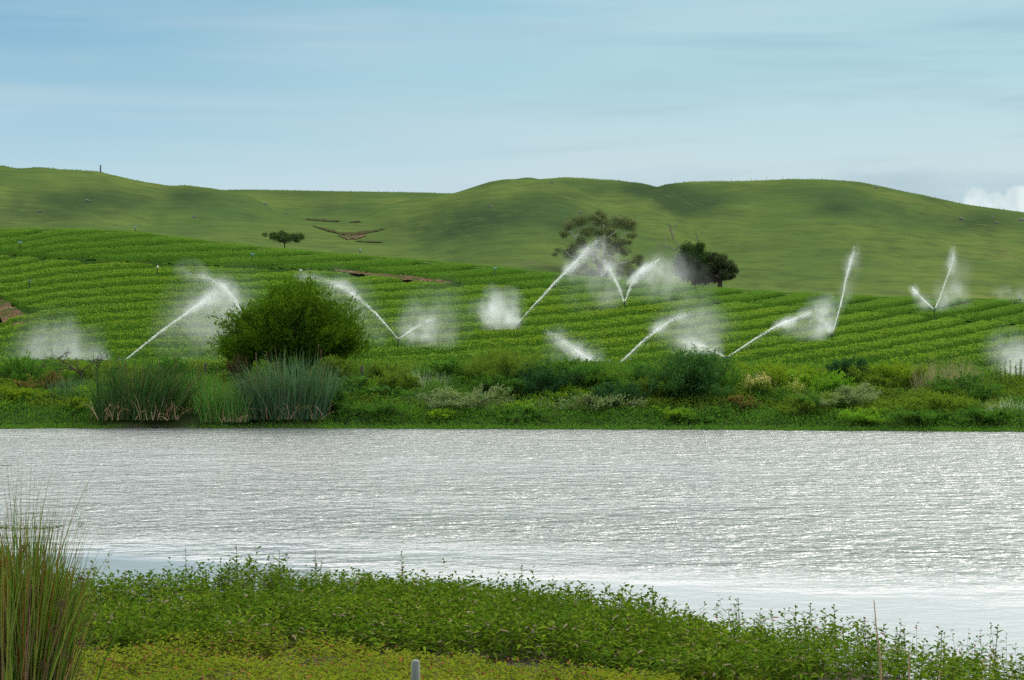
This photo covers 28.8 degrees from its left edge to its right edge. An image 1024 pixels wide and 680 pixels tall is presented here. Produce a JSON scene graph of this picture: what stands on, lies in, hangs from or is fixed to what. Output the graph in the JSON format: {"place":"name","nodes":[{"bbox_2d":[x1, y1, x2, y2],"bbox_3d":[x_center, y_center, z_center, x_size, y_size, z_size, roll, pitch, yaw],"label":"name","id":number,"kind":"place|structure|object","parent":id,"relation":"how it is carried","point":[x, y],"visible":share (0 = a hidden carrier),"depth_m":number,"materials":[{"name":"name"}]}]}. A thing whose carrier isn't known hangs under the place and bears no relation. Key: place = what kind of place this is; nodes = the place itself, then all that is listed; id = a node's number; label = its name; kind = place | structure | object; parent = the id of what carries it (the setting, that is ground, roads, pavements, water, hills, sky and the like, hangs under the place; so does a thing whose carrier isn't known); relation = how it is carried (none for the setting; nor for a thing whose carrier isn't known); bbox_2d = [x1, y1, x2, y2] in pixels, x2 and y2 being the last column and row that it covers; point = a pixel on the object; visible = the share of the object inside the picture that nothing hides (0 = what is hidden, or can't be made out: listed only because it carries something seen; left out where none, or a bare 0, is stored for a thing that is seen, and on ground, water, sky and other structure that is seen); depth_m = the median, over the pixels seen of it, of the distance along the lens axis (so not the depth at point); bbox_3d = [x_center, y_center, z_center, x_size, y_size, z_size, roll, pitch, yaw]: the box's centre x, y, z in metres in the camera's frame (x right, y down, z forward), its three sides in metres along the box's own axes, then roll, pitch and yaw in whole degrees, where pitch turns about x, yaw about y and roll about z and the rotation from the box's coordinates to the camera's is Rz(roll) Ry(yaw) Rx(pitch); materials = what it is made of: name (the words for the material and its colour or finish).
{"place":"outdoors","nodes":[
{"label":"outdoors","id":0,"kind":"place"},
{"bbox_2d":[0,299,29,325],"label":"field track","id":1,"kind":"structure","parent":0,"point":[7,310],"depth_m":133.56,"materials":[{"name":"soil"}]},
{"bbox_2d":[335,268,451,282],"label":"field track","id":2,"kind":"structure","parent":0,"point":[409,277],"depth_m":185.38,"materials":[{"name":"soil"}]},
{"bbox_2d":[74,605,906,679],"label":"bank","id":3,"kind":"structure","parent":0,"point":[537,660],"depth_m":21.80,"materials":[{"name":"green plant"}]},
{"bbox_2d":[0,448,150,679],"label":"rush clump","id":4,"kind":"object","parent":3,"relation":"on","point":[37,642],"visible":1,"depth_m":16.79,"materials":[{"name":"green plant"}]},
{"bbox_2d":[411,660,419,679],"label":"stake","id":5,"kind":"object","parent":3,"relation":"on","point":[415,669],"visible":1,"depth_m":17.47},
{"bbox_2d":[65,621,778,679],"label":"ground growth","id":6,"kind":"object","parent":3,"relation":"on","point":[354,670],"visible":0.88,"depth_m":19.77,"materials":[{"name":"green plant"}]},
{"bbox_2d":[4,546,1023,679],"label":"shore weeds","id":7,"kind":"object","parent":3,"relation":"on","point":[463,613],"visible":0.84,"depth_m":22.50,"materials":[{"name":"green plant"}]},
{"bbox_2d":[726,598,744,637],"bbox_3d":[2.782,3.602,24.967,0.230,0.733,0.335,0,0,32],"label":"tall weed","id":8,"kind":"object","parent":3,"relation":"on","point":[736,616],"visible":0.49,"depth_m":24.97,"materials":[{"name":"green plant"}]},
{"bbox_2d":[857,620,874,671],"bbox_3d":[4.065,3.503,22.803,0.361,0.604,0.218,0,0,-29],"label":"tall weed","id":9,"kind":"object","parent":3,"relation":"on","point":[864,630],"visible":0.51,"depth_m":22.77,"materials":[{"name":"green plant"}]},
{"bbox_2d":[874,601,881,679],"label":"dry stalk","id":10,"kind":"object","parent":3,"relation":"on","point":[880,668],"visible":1,"depth_m":19.50,"materials":[{"name":"plant"}]},
{"bbox_2d":[890,628,912,677],"bbox_3d":[4.327,3.487,22.172,0.239,0.576,0.304,0,0,-29],"label":"tall weed","id":11,"kind":"object","parent":3,"relation":"on","point":[903,631],"visible":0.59,"depth_m":22.17,"materials":[{"name":"green plant"}]},
{"bbox_2d":[932,630,948,677],"bbox_3d":[4.756,3.486,22.044,0.261,0.588,0.462,0,0,0],"label":"tall weed","id":12,"kind":"object","parent":3,"relation":"on","point":[938,652],"visible":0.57,"depth_m":22.03,"materials":[{"name":"green plant"}]},
{"bbox_2d":[988,624,1007,679],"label":"tall weed","id":13,"kind":"object","parent":3,"relation":"on","point":[1000,657],"visible":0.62,"depth_m":22.06,"materials":[{"name":"green plant"}]},
{"bbox_2d":[0,427,1023,679],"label":"lake","id":14,"kind":"structure","parent":0,"point":[920,529],"depth_m":46.44,"materials":[{"name":"liquid"}]},
{"bbox_2d":[699,594,1023,679],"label":"shallow water weeds","id":15,"kind":"object","parent":14,"relation":"on","point":[943,642],"visible":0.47,"depth_m":24.15,"materials":[{"name":"green plant"}]},
{"bbox_2d":[0,166,1023,301],"bbox_3d":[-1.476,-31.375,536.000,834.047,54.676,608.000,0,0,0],"label":"hills","id":16,"kind":"structure","parent":0,"point":[796,235],"depth_m":360.57,"materials":[{"name":"green plant"}]},
{"bbox_2d":[261,230,304,247],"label":"thorn tree","id":17,"kind":"object","parent":16,"relation":"on","point":[274,236],"visible":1,"depth_m":284.60,"materials":[{"name":"green plant"}]},
{"bbox_2d":[313,225,384,234],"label":"gully","id":18,"kind":"object","parent":16,"relation":"on","point":[355,233],"visible":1,"depth_m":331.63,"materials":[{"name":"soil"}]},
{"bbox_2d":[338,234,365,239],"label":"gully","id":19,"kind":"object","parent":16,"relation":"on","point":[348,237],"visible":1,"depth_m":317.74,"materials":[{"name":"soil"}]},
{"bbox_2d":[1,164,1023,212],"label":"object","id":20,"kind":"structure","parent":16,"relation":"on","point":[435,192],"depth_m":590.50,"materials":[{"name":"green plant"}]},
{"bbox_2d":[551,209,644,278],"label":"gum tree","id":21,"kind":"object","parent":16,"relation":"on","point":[616,223],"visible":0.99,"depth_m":260.22,"materials":[{"name":"green plant"}]},
{"bbox_2d":[649,220,712,288],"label":"dark tree","id":22,"kind":"object","parent":16,"relation":"on","point":[690,260],"visible":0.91,"depth_m":259.84,"materials":[{"name":"green plant"}]},
{"bbox_2d":[690,250,739,286],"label":"dark tree","id":23,"kind":"object","parent":16,"relation":"on","point":[721,267],"visible":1,"depth_m":257.88,"materials":[{"name":"green plant"}]},
{"bbox_2d":[0,372,1023,430],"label":"bank","id":24,"kind":"structure","parent":0,"point":[188,419],"depth_m":91.17,"materials":[{"name":"green plant"}]},
{"bbox_2d":[0,384,48,404],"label":"shrub","id":25,"kind":"object","parent":24,"relation":"on","point":[17,393],"visible":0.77,"depth_m":92.91,"materials":[{"name":"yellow plant"}]},
{"bbox_2d":[0,350,70,383],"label":"shrub","id":26,"kind":"object","parent":24,"relation":"on","point":[16,366],"visible":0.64,"depth_m":96.12,"materials":[{"name":"green plant"}]},
{"bbox_2d":[13,369,69,392],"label":"shrub","id":27,"kind":"object","parent":24,"relation":"on","point":[54,377],"visible":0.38,"depth_m":94.67,"materials":[{"name":"green plant"}]},
{"bbox_2d":[25,347,105,380],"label":"dead shrub","id":28,"kind":"object","parent":24,"relation":"on","point":[73,368],"visible":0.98,"depth_m":95.65,"materials":[{"name":"brown plant"}]},
{"bbox_2d":[46,373,92,402],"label":"reed clump","id":29,"kind":"object","parent":24,"relation":"on","point":[62,385],"visible":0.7,"depth_m":93.66,"materials":[{"name":"green plant"}]},
{"bbox_2d":[56,397,92,412],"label":"shrub","id":30,"kind":"object","parent":24,"relation":"on","point":[75,403],"visible":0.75,"depth_m":92.29,"materials":[{"name":"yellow plant"}]},
{"bbox_2d":[67,360,138,383],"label":"shrub","id":31,"kind":"object","parent":24,"relation":"on","point":[86,372],"visible":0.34,"depth_m":96.84,"materials":[{"name":"green plant"}]},
{"bbox_2d":[83,389,122,417],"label":"reed clump","id":32,"kind":"object","parent":24,"relation":"on","point":[93,406],"visible":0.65,"depth_m":91.25,"materials":[{"name":"plant"}]},
{"bbox_2d":[76,345,226,423],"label":"reed clump","id":33,"kind":"object","parent":24,"relation":"on","point":[138,404],"visible":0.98,"depth_m":91.07,"materials":[{"name":"plant"}]},
{"bbox_2d":[144,354,201,381],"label":"shrub","id":34,"kind":"object","parent":24,"relation":"on","point":[173,362],"visible":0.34,"depth_m":96.81,"materials":[{"name":"green plant"}]},
{"bbox_2d":[159,362,237,414],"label":"reed clump","id":35,"kind":"object","parent":24,"relation":"on","point":[194,406],"visible":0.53,"depth_m":92.04,"materials":[{"name":"plant"}]},
{"bbox_2d":[192,380,262,421],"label":"reed clump","id":36,"kind":"object","parent":24,"relation":"on","point":[214,415],"visible":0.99,"depth_m":90.97,"materials":[{"name":"plant"}]},
{"bbox_2d":[219,351,253,383],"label":"shrub","id":37,"kind":"object","parent":24,"relation":"on","point":[230,367],"visible":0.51,"depth_m":96.51,"materials":[{"name":"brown plant"}]},
{"bbox_2d":[218,370,274,418],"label":"reed clump","id":38,"kind":"object","parent":24,"relation":"on","point":[238,403],"visible":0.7,"depth_m":91.36,"materials":[{"name":"plant"}]},
{"bbox_2d":[251,359,272,390],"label":"shrub","id":39,"kind":"object","parent":24,"relation":"on","point":[262,361],"visible":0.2,"depth_m":95.25,"materials":[{"name":"green plant"}]},
{"bbox_2d":[207,270,375,375],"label":"willow bush","id":40,"kind":"object","parent":24,"relation":"on","point":[289,320],"visible":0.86,"depth_m":97.42,"materials":[{"name":"green plant"}]},
{"bbox_2d":[225,344,365,419],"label":"reed clump","id":41,"kind":"object","parent":24,"relation":"on","point":[291,397],"visible":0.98,"depth_m":91.27,"materials":[{"name":"plant"}]},
{"bbox_2d":[306,354,353,388],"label":"shrub","id":42,"kind":"object","parent":24,"relation":"on","point":[346,366],"visible":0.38,"depth_m":95.19,"materials":[{"name":"green plant"}]},
{"bbox_2d":[314,385,357,416],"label":"shrub","id":43,"kind":"object","parent":24,"relation":"on","point":[340,401],"visible":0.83,"depth_m":91.57,"materials":[{"name":"green plant"}]},
{"bbox_2d":[337,375,369,396],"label":"fern","id":44,"kind":"object","parent":24,"relation":"on","point":[361,382],"visible":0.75,"depth_m":94.53,"materials":[{"name":"green plant"}]},
{"bbox_2d":[343,361,372,390],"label":"tall weeds","id":45,"kind":"object","parent":24,"relation":"on","point":[367,374],"visible":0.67,"depth_m":95.59,"materials":[{"name":"green plant"}]},
{"bbox_2d":[343,395,416,414],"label":"shrub","id":46,"kind":"object","parent":24,"relation":"on","point":[387,405],"visible":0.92,"depth_m":91.38,"materials":[{"name":"green plant"}]},
{"bbox_2d":[367,386,402,400],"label":"fern","id":47,"kind":"object","parent":24,"relation":"on","point":[381,390],"visible":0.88,"depth_m":93.48,"materials":[{"name":"green plant"}]},
{"bbox_2d":[366,361,411,378],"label":"shrub","id":48,"kind":"object","parent":24,"relation":"on","point":[378,370],"visible":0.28,"depth_m":97.05,"materials":[{"name":"green plant"}]},
{"bbox_2d":[372,369,423,398],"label":"shrub","id":49,"kind":"object","parent":24,"relation":"on","point":[395,380],"visible":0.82,"depth_m":94.44,"materials":[{"name":"green plant"}]},
{"bbox_2d":[401,389,441,405],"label":"grass tussock","id":50,"kind":"object","parent":24,"relation":"on","point":[418,397],"depth_m":92.82,"materials":[{"name":"green plant"}]},
{"bbox_2d":[401,366,450,393],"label":"grass tussock","id":51,"kind":"object","parent":24,"relation":"on","point":[423,377],"depth_m":95.12,"materials":[{"name":"green plant"}]},
{"bbox_2d":[400,406,465,419],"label":"shrub","id":52,"kind":"object","parent":24,"relation":"on","point":[434,413],"visible":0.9,"depth_m":90.92,"materials":[{"name":"green plant"}]},
{"bbox_2d":[413,359,474,384],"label":"shrub","id":53,"kind":"object","parent":24,"relation":"on","point":[447,368],"visible":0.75,"depth_m":96.53,"materials":[{"name":"green plant"}]},
{"bbox_2d":[416,382,514,410],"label":"speckled shrub","id":54,"kind":"object","parent":24,"relation":"on","point":[470,402],"visible":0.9,"depth_m":91.92,"materials":[{"name":"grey plant"}]},
{"bbox_2d":[440,376,500,394],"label":"tall weeds","id":55,"kind":"object","parent":24,"relation":"on","point":[465,383],"visible":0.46,"depth_m":94.66,"materials":[{"name":"green plant"}]},
{"bbox_2d":[467,370,526,396],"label":"shrub","id":56,"kind":"object","parent":24,"relation":"on","point":[511,381],"visible":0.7,"depth_m":93.65,"materials":[{"name":"green plant"}]},
{"bbox_2d":[449,342,562,381],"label":"shrub","id":57,"kind":"object","parent":24,"relation":"on","point":[501,365],"visible":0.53,"depth_m":95.60,"materials":[{"name":"green plant"}]},
{"bbox_2d":[0,357,1023,431],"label":"bank ground cover","id":58,"kind":"object","parent":24,"relation":"on","point":[634,410],"visible":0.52,"depth_m":90.11,"materials":[{"name":"green plant"}]},
{"bbox_2d":[0,356,1023,416],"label":"green undergrowth","id":59,"kind":"object","parent":24,"relation":"on","point":[402,393],"visible":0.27,"depth_m":93.72,"materials":[{"name":"green plant"}]},
{"bbox_2d":[493,406,551,419],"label":"shrub","id":60,"kind":"object","parent":24,"relation":"on","point":[532,411],"visible":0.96,"depth_m":90.41,"materials":[{"name":"green plant"}]},
{"bbox_2d":[502,358,589,399],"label":"shrub","id":61,"kind":"object","parent":24,"relation":"on","point":[540,380],"visible":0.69,"depth_m":93.30,"materials":[{"name":"green plant"}]},
{"bbox_2d":[531,386,573,404],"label":"shrub","id":62,"kind":"object","parent":24,"relation":"on","point":[553,395],"visible":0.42,"depth_m":92.35,"materials":[{"name":"green plant"}]},
{"bbox_2d":[515,355,628,389],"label":"shrub","id":63,"kind":"object","parent":24,"relation":"on","point":[593,367],"visible":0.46,"depth_m":94.36,"materials":[{"name":"green plant"}]},
{"bbox_2d":[522,390,653,411],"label":"speckled shrub","id":64,"kind":"object","parent":24,"relation":"on","point":[590,399],"visible":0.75,"depth_m":91.37,"materials":[{"name":"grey plant"}]},
{"bbox_2d":[587,368,644,388],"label":"shrub","id":65,"kind":"object","parent":24,"relation":"on","point":[616,374],"visible":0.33,"depth_m":94.36,"materials":[{"name":"green plant"}]},
{"bbox_2d":[587,379,650,409],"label":"shrub","id":66,"kind":"object","parent":24,"relation":"on","point":[607,388],"visible":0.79,"depth_m":91.82,"materials":[{"name":"green plant"}]},
{"bbox_2d":[592,361,673,389],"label":"shrub","id":67,"kind":"object","parent":24,"relation":"on","point":[622,380],"visible":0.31,"depth_m":94.62,"materials":[{"name":"green plant"}]},
{"bbox_2d":[632,374,678,404],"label":"shrub","id":68,"kind":"object","parent":24,"relation":"on","point":[660,390],"visible":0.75,"depth_m":92.72,"materials":[{"name":"green plant"}]},
{"bbox_2d":[652,405,695,420],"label":"shrub","id":69,"kind":"object","parent":24,"relation":"on","point":[677,413],"visible":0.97,"depth_m":89.94,"materials":[{"name":"green plant"}]},
{"bbox_2d":[633,344,758,403],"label":"shrub","id":70,"kind":"object","parent":24,"relation":"on","point":[692,376],"visible":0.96,"depth_m":92.41,"materials":[{"name":"green plant"}]},
{"bbox_2d":[684,406,732,421],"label":"shrub","id":71,"kind":"object","parent":24,"relation":"on","point":[711,419],"visible":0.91,"depth_m":90.16,"materials":[{"name":"green plant"}]},
{"bbox_2d":[715,365,754,394],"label":"shrub","id":72,"kind":"object","parent":24,"relation":"on","point":[735,375],"visible":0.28,"depth_m":94.53,"materials":[{"name":"green plant"}]},
{"bbox_2d":[722,394,763,412],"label":"shrub","id":73,"kind":"object","parent":24,"relation":"on","point":[740,400],"visible":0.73,"depth_m":91.12,"materials":[{"name":"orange plant"}]},
{"bbox_2d":[739,371,804,403],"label":"shrub","id":74,"kind":"object","parent":24,"relation":"on","point":[763,383],"visible":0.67,"depth_m":92.59,"materials":[{"name":"green plant"}]},
{"bbox_2d":[727,359,824,387],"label":"shrub","id":75,"kind":"object","parent":24,"relation":"on","point":[760,367],"visible":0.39,"depth_m":94.99,"materials":[{"name":"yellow plant"}]},
{"bbox_2d":[773,396,825,418],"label":"shrub","id":76,"kind":"object","parent":24,"relation":"on","point":[801,408],"visible":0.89,"depth_m":89.96,"materials":[{"name":"green plant"}]},
{"bbox_2d":[772,366,856,392],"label":"shrub","id":77,"kind":"object","parent":24,"relation":"on","point":[804,380],"visible":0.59,"depth_m":93.64,"materials":[{"name":"green plant"}]},
{"bbox_2d":[787,391,853,413],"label":"shrub","id":78,"kind":"object","parent":24,"relation":"on","point":[815,398],"visible":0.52,"depth_m":90.36,"materials":[{"name":"green plant"}]},
{"bbox_2d":[798,381,882,408],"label":"speckled shrub","id":79,"kind":"object","parent":24,"relation":"on","point":[855,394],"visible":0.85,"depth_m":90.69,"materials":[{"name":"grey plant"}]},
{"bbox_2d":[823,354,878,381],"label":"shrub","id":80,"kind":"object","parent":24,"relation":"on","point":[842,366],"visible":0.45,"depth_m":95.28,"materials":[{"name":"green plant"}]},
{"bbox_2d":[836,405,894,423],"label":"shrub","id":81,"kind":"object","parent":24,"relation":"on","point":[862,416],"visible":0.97,"depth_m":88.47,"materials":[{"name":"green plant"}]},
{"bbox_2d":[845,364,915,392],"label":"shrub","id":82,"kind":"object","parent":24,"relation":"on","point":[878,380],"visible":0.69,"depth_m":93.72,"materials":[{"name":"green plant"}]},
{"bbox_2d":[859,358,937,390],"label":"shrub","id":83,"kind":"object","parent":24,"relation":"on","point":[884,368],"visible":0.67,"depth_m":94.17,"materials":[{"name":"green plant"}]},
{"bbox_2d":[886,408,952,423],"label":"shrub","id":84,"kind":"object","parent":24,"relation":"on","point":[921,414],"visible":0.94,"depth_m":88.16,"materials":[{"name":"green plant"}]},
{"bbox_2d":[908,393,983,414],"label":"shrub","id":85,"kind":"object","parent":24,"relation":"on","point":[935,400],"visible":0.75,"depth_m":89.45,"materials":[{"name":"green plant"}]},
{"bbox_2d":[909,356,988,396],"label":"purple grass","id":86,"kind":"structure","parent":24,"relation":"on","point":[931,376],"depth_m":93.43,"materials":[{"name":"plant"}]},
{"bbox_2d":[924,369,1004,400],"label":"shrub","id":87,"kind":"object","parent":24,"relation":"on","point":[980,391],"visible":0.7,"depth_m":92.06,"materials":[{"name":"green plant"}]},
{"bbox_2d":[951,407,1023,423],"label":"shrub","id":88,"kind":"object","parent":24,"relation":"on","point":[991,416],"visible":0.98,"depth_m":88.06,"materials":[{"name":"green plant"}]},
{"bbox_2d":[982,394,1023,411],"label":"grass tussock","id":89,"kind":"object","parent":24,"relation":"on","point":[1001,406],"depth_m":89.44,"materials":[{"name":"green plant"}]},
{"bbox_2d":[990,359,1023,388],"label":"tall weeds","id":90,"kind":"object","parent":24,"relation":"on","point":[1010,367],"visible":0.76,"depth_m":93.75,"materials":[{"name":"green plant"}]},
{"bbox_2d":[0,232,1023,371],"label":"field","id":91,"kind":"structure","parent":0,"point":[85,261],"depth_m":186.52,"materials":[{"name":"green plant"}]},
{"bbox_2d":[184,271,241,313],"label":"water jet","id":92,"kind":"object","parent":91,"relation":"on","point":[223,287],"visible":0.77,"depth_m":121.28,"materials":[{"name":"white liquid"}]},
{"bbox_2d":[0,255,1023,369],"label":"crop rows","id":93,"kind":"object","parent":91,"relation":"on","point":[95,317],"visible":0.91,"depth_m":138.26,"materials":[{"name":"green plant"}]},
{"bbox_2d":[621,313,703,361],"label":"water jet","id":94,"kind":"object","parent":93,"relation":"on","point":[654,332],"visible":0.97,"depth_m":102.00,"materials":[{"name":"white liquid"}]},
{"bbox_2d":[729,311,811,355],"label":"water jet","id":95,"kind":"object","parent":93,"relation":"on","point":[777,325],"visible":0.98,"depth_m":106.11,"materials":[{"name":"white liquid"}]},
{"bbox_2d":[0,227,1023,324],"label":"crop rows","id":96,"kind":"object","parent":91,"relation":"on","point":[221,254],"visible":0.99,"depth_m":197.68,"materials":[{"name":"green plant"}]},
{"bbox_2d":[518,240,597,322],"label":"water jet","id":97,"kind":"object","parent":91,"relation":"on","point":[577,260],"visible":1,"depth_m":130.58,"materials":[{"name":"white liquid"}]},
{"bbox_2d":[0,0,1023,211],"label":"sky","id":98,"kind":"structure","parent":0,"point":[924,97],"materials":[{"name":"blue"}]},
{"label":"sprinkler","id":99,"kind":"object","parent":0,"visible":0},
{"bbox_2d":[125,289,217,359],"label":"water jet","id":100,"kind":"object","parent":99,"relation":"attached to","point":[192,309],"visible":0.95,"depth_m":101.99,"materials":[{"name":"white liquid"}]},
{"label":"sprinkler","id":101,"kind":"object","parent":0,"visible":0},
{"bbox_2d":[304,275,394,334],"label":"water jet","id":102,"kind":"object","parent":101,"relation":"attached to","point":[358,298],"visible":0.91,"depth_m":113.54,"materials":[{"name":"white liquid"}]},
{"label":"sprinkler","id":103,"kind":"object","parent":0,"visible":0},
{"bbox_2d":[624,259,658,300],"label":"water jet","id":104,"kind":"object","parent":103,"relation":"attached to","point":[643,269],"visible":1,"depth_m":162.76,"materials":[{"name":"white liquid"}]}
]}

